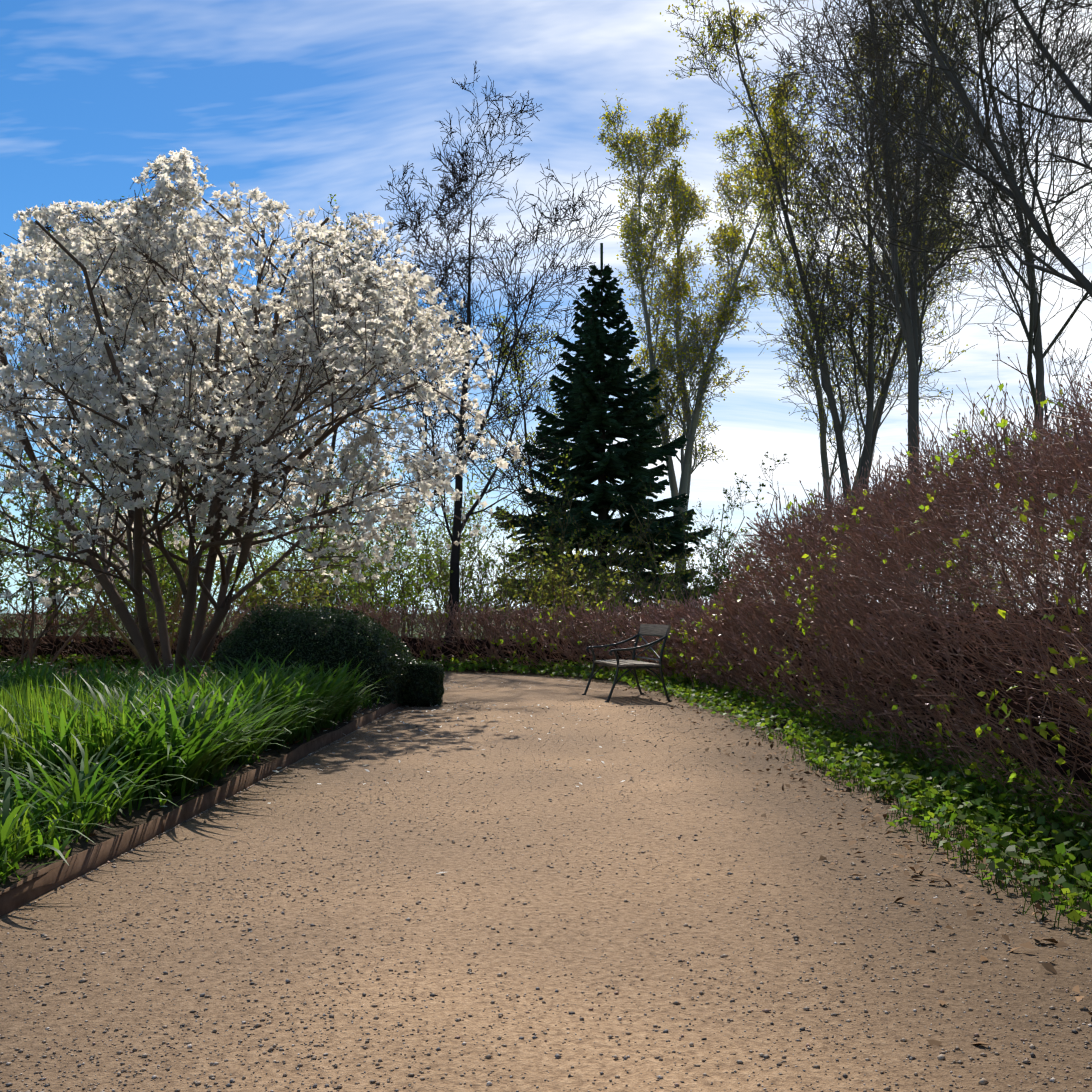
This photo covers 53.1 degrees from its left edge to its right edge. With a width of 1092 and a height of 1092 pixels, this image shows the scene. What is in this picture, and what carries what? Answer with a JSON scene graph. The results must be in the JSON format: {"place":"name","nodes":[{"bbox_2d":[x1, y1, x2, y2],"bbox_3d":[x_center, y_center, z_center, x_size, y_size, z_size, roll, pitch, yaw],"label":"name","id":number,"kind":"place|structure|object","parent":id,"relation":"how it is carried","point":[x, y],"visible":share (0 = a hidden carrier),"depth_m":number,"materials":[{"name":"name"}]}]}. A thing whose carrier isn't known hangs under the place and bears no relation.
{"place":"outdoors","nodes":[
{"label":"outdoors","id":0,"kind":"place"},
{"bbox_2d":[0,703,386,894],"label":"planting bed soil","id":1,"kind":"structure","parent":0,"point":[135,818],"depth_m":5.46,"materials":[{"name":"brown soil"}]},
{"bbox_2d":[0,614,922,673],"bbox_3d":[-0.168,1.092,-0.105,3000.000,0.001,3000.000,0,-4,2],"label":"ground","id":2,"kind":"structure","parent":0,"point":[44,616],"depth_m":76.36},
{"bbox_2d":[0,194,175,635],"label":"bare tree","id":3,"kind":"object","parent":2,"relation":"on","point":[64,306],"visible":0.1,"depth_m":27.22,"materials":[{"name":"brown plant"}]},
{"bbox_2d":[0,447,239,638],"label":"shrub","id":4,"kind":"object","parent":2,"relation":"on","point":[119,585],"visible":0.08,"depth_m":23.76,"materials":[{"name":"green plant"}]},
{"bbox_2d":[0,407,273,670],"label":"shrub","id":5,"kind":"object","parent":2,"relation":"on","point":[30,652],"visible":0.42,"depth_m":19.72,"materials":[{"name":"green plant"}]},
{"bbox_2d":[0,381,391,638],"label":"shrub","id":6,"kind":"object","parent":2,"relation":"on","point":[197,529],"visible":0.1,"depth_m":30.04,"materials":[{"name":"green plant"}]},
{"bbox_2d":[0,700,401,916],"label":"steel edging","id":7,"kind":"object","parent":2,"relation":"on","point":[86,861],"visible":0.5,"depth_m":5.23,"materials":[{"name":"brown metal"}]},
{"bbox_2d":[0,147,531,682],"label":"magnolia tree","id":8,"kind":"object","parent":2,"relation":"on","point":[146,243],"visible":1,"depth_m":12.66,"materials":[{"name":"white plant"}]},
{"bbox_2d":[214,539,336,624],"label":"shrub","id":9,"kind":"object","parent":2,"relation":"on","point":[295,590],"visible":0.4,"depth_m":24.08,"materials":[{"name":"green plant"}]},
{"bbox_2d":[269,194,419,605],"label":"bare tree","id":10,"kind":"object","parent":2,"relation":"on","point":[334,432],"visible":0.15,"depth_m":40.32,"materials":[{"name":"brown plant"}]},
{"bbox_2d":[228,405,508,630],"bbox_3d":[-5.960,-0.238,31.182,7.049,6.518,11.176,2,-4,-24],"label":"shrub","id":11,"kind":"object","parent":2,"relation":"on","point":[335,518],"visible":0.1,"depth_m":29.47,"materials":[{"name":"green plant"}]},
{"bbox_2d":[263,476,474,636],"bbox_3d":[-4.220,0.625,27.058,5.245,4.288,4.800,0,-4,2],"label":"shrub","id":12,"kind":"object","parent":2,"relation":"on","point":[369,554],"visible":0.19,"depth_m":26.48,"materials":[{"name":"green plant"}]},
{"bbox_2d":[257,527,547,638],"bbox_3d":[-3.515,1.076,25.557,6.501,3.210,3.790,1,-4,-19],"label":"shrub","id":13,"kind":"object","parent":2,"relation":"on","point":[351,591],"visible":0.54,"depth_m":25.29,"materials":[{"name":"green plant"}]},
{"bbox_2d":[305,61,626,636],"bbox_3d":[-1.972,-3.973,25.855,7.560,13.295,7.437,0,-4,2],"label":"bare tree","id":14,"kind":"object","parent":2,"relation":"on","point":[458,525],"visible":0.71,"depth_m":24.83,"materials":[{"name":"black plant"}]},
{"bbox_2d":[371,441,605,638],"bbox_3d":[-1.517,0.123,28.457,6.605,5.466,5.870,0,-4,2],"label":"shrub","id":15,"kind":"object","parent":2,"relation":"on","point":[447,572],"visible":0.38,"depth_m":27.82,"materials":[{"name":"green plant"}]},
{"bbox_2d":[393,505,659,639],"bbox_3d":[-0.469,0.888,27.538,6.615,3.826,3.690,0,-4,2],"label":"shrub","id":16,"kind":"object","parent":2,"relation":"on","point":[487,565],"visible":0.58,"depth_m":26.88,"materials":[{"name":"green plant"}]},
{"bbox_2d":[449,313,615,604],"bbox_3d":[-0.400,-2.007,33.254,4.978,10.266,5.050,0,-4,2],"label":"bare tree","id":17,"kind":"object","parent":2,"relation":"on","point":[520,377],"visible":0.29,"depth_m":33.18,"materials":[{"name":"brown plant"}]},
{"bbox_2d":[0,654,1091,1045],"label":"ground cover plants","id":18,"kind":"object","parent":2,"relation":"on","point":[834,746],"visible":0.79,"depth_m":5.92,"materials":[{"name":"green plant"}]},
{"bbox_2d":[491,550,633,643],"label":"shrub","id":19,"kind":"object","parent":2,"relation":"on","point":[551,578],"visible":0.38,"depth_m":23.07,"materials":[{"name":"green plant"}]},
{"bbox_2d":[493,505,680,635],"bbox_3d":[0.944,0.729,27.176,4.970,4.093,4.304,0,-4,2],"label":"shrub","id":20,"kind":"object","parent":2,"relation":"on","point":[540,554],"visible":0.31,"depth_m":27.02,"materials":[{"name":"green plant"}]},
{"bbox_2d":[491,243,711,641],"bbox_3d":[1.708,-2.814,31.393,7.109,11.716,7.466,0,-4,2],"label":"fir tree","id":21,"kind":"object","parent":2,"relation":"on","point":[585,408],"visible":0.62,"depth_m":30.50,"materials":[{"name":"green plant"}]},
{"bbox_2d":[556,545,733,641],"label":"shrub","id":22,"kind":"object","parent":2,"relation":"on","point":[624,583],"visible":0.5,"depth_m":22.83,"materials":[{"name":"green plant"}]},
{"bbox_2d":[587,526,749,637],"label":"shrub","id":23,"kind":"object","parent":2,"relation":"on","point":[669,579],"visible":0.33,"depth_m":25.11,"materials":[{"name":"green plant"}]},
{"bbox_2d":[593,83,815,605],"bbox_3d":[4.929,-5.432,32.887,7.082,17.059,4.020,-2,-4,32],"label":"tree","id":24,"kind":"object","parent":2,"relation":"on","point":[680,192],"visible":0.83,"depth_m":33.22,"materials":[{"name":"green plant"}]},
{"bbox_2d":[606,451,833,619],"bbox_3d":[5.228,0.312,28.179,6.073,5.052,5.175,2,-4,-29],"label":"shrub","id":25,"kind":"object","parent":2,"relation":"on","point":[724,545],"visible":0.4,"depth_m":27.59,"materials":[{"name":"green plant"}]},
{"bbox_2d":[660,0,987,604],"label":"bare tree","id":26,"kind":"object","parent":2,"relation":"on","point":[870,323],"visible":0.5,"depth_m":28.17,"materials":[{"name":"green plant"}]},
{"bbox_2d":[757,509,934,612],"bbox_3d":[6.329,0.810,23.659,4.087,3.504,4.070,-2,-4,35],"label":"shrub","id":27,"kind":"object","parent":2,"relation":"on","point":[805,575],"visible":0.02,"depth_m":23.62,"materials":[{"name":"green plant"}]},
{"bbox_2d":[713,46,980,610],"bbox_3d":[10.003,-6.580,35.366,8.868,19.659,5.271,0,-4,2],"label":"tree","id":28,"kind":"object","parent":2,"relation":"on","point":[818,390],"visible":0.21,"depth_m":35.19,"materials":[{"name":"green plant"}]},
{"bbox_2d":[739,0,1078,613],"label":"bare tree","id":29,"kind":"object","parent":2,"relation":"on","point":[910,319],"visible":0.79,"depth_m":21.41,"materials":[{"name":"brown plant"}]},
{"bbox_2d":[751,0,1091,297],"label":"bare tree","id":30,"kind":"object","parent":2,"relation":"on","point":[1048,240],"visible":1,"depth_m":17.61,"materials":[{"name":"brown plant"}]},
{"bbox_2d":[841,0,1091,599],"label":"bare tree","id":31,"kind":"object","parent":2,"relation":"on","point":[1034,341],"visible":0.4,"depth_m":27.38,"materials":[{"name":"brown plant"}]},
{"bbox_2d":[921,478,1091,616],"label":"shrub","id":32,"kind":"object","parent":2,"relation":"on","point":[987,564],"visible":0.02,"depth_m":25.07,"materials":[{"name":"green plant"}]},
{"bbox_2d":[0,668,1091,1091],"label":"gravel path","id":33,"kind":"structure","parent":0,"point":[570,944],"depth_m":3.69,"materials":[{"name":"beige gravel"}]},
{"bbox_2d":[401,660,444,706],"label":"boxwood shrub","id":34,"kind":"object","parent":33,"relation":"on","point":[427,679],"visible":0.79,"depth_m":12.67,"materials":[{"name":"green plant"}]},
{"bbox_2d":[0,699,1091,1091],"bbox_3d":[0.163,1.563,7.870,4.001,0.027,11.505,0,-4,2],"label":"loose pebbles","id":35,"kind":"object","parent":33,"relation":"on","point":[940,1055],"visible":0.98,"depth_m":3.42,"materials":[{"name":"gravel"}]},
{"bbox_2d":[582,624,671,701],"bbox_3d":[1.010,1.474,13.916,0.862,0.949,1.300,1,-4,-11],"label":"garden chair","id":36,"kind":"object","parent":33,"relation":"on","point":[659,630],"visible":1,"depth_m":13.71,"materials":[{"name":"metal"}]},
{"bbox_2d":[0,0,1091,613],"label":"sky","id":37,"kind":"structure","parent":0,"point":[301,103],"materials":[{"name":"blue"}]},
{"bbox_2d":[6,666,1091,888],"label":"ground","id":38,"kind":"structure","parent":0,"point":[782,725],"depth_m":10.53,"materials":[{"name":"brown soil"}]},
{"bbox_2d":[0,549,25,636],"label":"shrub","id":39,"kind":"object","parent":38,"relation":"on","point":[19,580],"visible":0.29,"depth_m":22.71,"materials":[{"name":"green plant"}]},
{"bbox_2d":[0,482,74,577],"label":"shrub","id":40,"kind":"object","parent":38,"relation":"on","point":[30,501],"visible":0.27,"depth_m":25.62,"materials":[{"name":"green plant"}]},
{"bbox_2d":[0,444,407,663],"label":"shrub","id":41,"kind":"object","parent":38,"relation":"on","point":[165,585],"visible":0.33,"depth_m":21.54,"materials":[{"name":"green plant"}]},
{"bbox_2d":[211,603,415,705],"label":"bush","id":42,"kind":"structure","parent":38,"relation":"on","point":[280,634],"depth_m":12.07,"materials":[{"name":"green plant"}]},
{"bbox_2d":[0,652,661,883],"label":"bed perennials","id":43,"kind":"object","parent":38,"relation":"on","point":[79,751],"visible":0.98,"depth_m":6.20,"materials":[{"name":"green plant"}]},
{"bbox_2d":[0,327,1091,846],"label":"beech hedge","id":44,"kind":"object","parent":38,"relation":"on","point":[996,675],"visible":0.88,"depth_m":7.41,"materials":[{"name":"brown plant"}]}
]}

